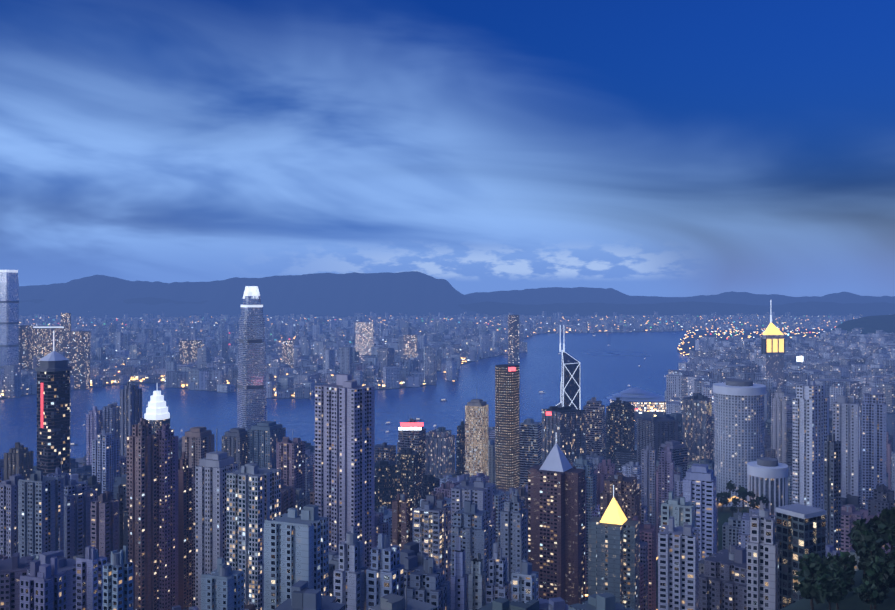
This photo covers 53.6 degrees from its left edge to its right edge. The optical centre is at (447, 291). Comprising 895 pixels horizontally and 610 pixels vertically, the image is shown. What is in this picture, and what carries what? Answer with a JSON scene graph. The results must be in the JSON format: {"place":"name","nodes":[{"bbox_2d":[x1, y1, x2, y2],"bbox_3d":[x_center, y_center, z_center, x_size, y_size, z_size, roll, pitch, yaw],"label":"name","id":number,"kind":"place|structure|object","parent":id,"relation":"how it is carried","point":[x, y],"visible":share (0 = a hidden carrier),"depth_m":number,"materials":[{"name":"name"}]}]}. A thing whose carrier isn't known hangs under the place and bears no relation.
{"place":"outdoors","nodes":[
{"label":"outdoors","id":0,"kind":"place"},
{"bbox_2d":[0,322,818,398],"bbox_3d":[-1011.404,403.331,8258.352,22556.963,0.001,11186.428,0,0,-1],"label":"kowloon land","id":1,"kind":"structure","parent":0,"point":[464,362],"depth_m":5136.91,"materials":[{"name":"grey"}]},
{"bbox_2d":[0,315,853,595],"bbox_3d":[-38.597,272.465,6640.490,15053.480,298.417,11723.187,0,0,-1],"label":"city lights","id":2,"kind":"object","parent":1,"relation":"on","point":[799,358],"visible":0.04,"depth_m":5078.32},
{"bbox_2d":[0,311,894,421],"bbox_3d":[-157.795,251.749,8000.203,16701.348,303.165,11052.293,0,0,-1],"label":"city","id":3,"kind":"object","parent":1,"relation":"on","point":[835,362],"visible":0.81,"depth_m":4433.61,"materials":[{"name":"white"}]},
{"bbox_2d":[0,297,830,470],"bbox_3d":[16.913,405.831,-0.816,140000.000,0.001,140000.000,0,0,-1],"label":"water","id":4,"kind":"structure","parent":0,"point":[610,370],"depth_m":3472.49,"materials":[{"name":"blue liquid"}]},
{"bbox_2d":[70,335,665,444],"bbox_3d":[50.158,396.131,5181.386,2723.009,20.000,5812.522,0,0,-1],"label":"boats","id":5,"kind":"object","parent":4,"relation":"on","point":[386,422],"visible":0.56,"depth_m":2804.21,"materials":[{"name":"white"}]},
{"bbox_2d":[19,271,865,319],"bbox_3d":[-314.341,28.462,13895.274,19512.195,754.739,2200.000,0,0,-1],"label":"mountains","id":6,"kind":"structure","parent":0,"point":[411,293],"depth_m":14104.41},
{"bbox_2d":[0,270,894,609],"bbox_3d":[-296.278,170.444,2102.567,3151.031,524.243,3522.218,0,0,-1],"label":"island towers","id":7,"kind":"structure","parent":0,"point":[558,508],"depth_m":711.99,"materials":[{"name":"white concrete"}]},
{"bbox_2d":[0,0,894,296],"label":"sky","id":8,"kind":"structure","parent":0,"point":[660,148],"materials":[{"name":"blue"}]},
{"bbox_2d":[19,297,894,316],"bbox_3d":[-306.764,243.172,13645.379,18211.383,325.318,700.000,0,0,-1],"label":"foothills","id":9,"kind":"structure","parent":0,"point":[798,309],"depth_m":13856.08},
{"bbox_2d":[192,507,894,609],"bbox_3d":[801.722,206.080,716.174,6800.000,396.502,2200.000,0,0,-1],"label":"hillside","id":10,"kind":"structure","parent":0,"point":[851,601],"depth_m":300.09,"materials":[{"name":"green plant"}]},
{"bbox_2d":[716,480,894,609],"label":"trees","id":11,"kind":"object","parent":10,"relation":"on","point":[829,579],"visible":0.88,"depth_m":288.85,"materials":[{"name":"green plant"}]},
{"bbox_2d":[455,330,830,473],"bbox_3d":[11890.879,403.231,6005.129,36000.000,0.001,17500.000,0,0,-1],"label":"flat island","id":12,"kind":"object","parent":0,"point":[685,346],"visible":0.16,"depth_m":8197.93,"materials":[{"name":"grey"}]},
{"bbox_2d":[586,496,758,609],"bbox_3d":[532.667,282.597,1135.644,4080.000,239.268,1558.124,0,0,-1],"label":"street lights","id":13,"kind":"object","parent":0,"point":[720,504],"depth_m":914.46,"materials":[{"name":"grey"}]},
{"bbox_2d":[466,287,894,305],"bbox_3d":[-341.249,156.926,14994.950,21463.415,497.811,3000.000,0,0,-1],"label":"mountains","id":14,"kind":"structure","parent":0,"point":[549,295],"depth_m":16045.35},
{"bbox_2d":[818,314,894,336],"bbox_3d":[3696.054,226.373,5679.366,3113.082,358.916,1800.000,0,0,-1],"label":"island hills","id":15,"kind":"structure","parent":0,"point":[873,324],"depth_m":6387.52,"materials":[{"name":"blue"}]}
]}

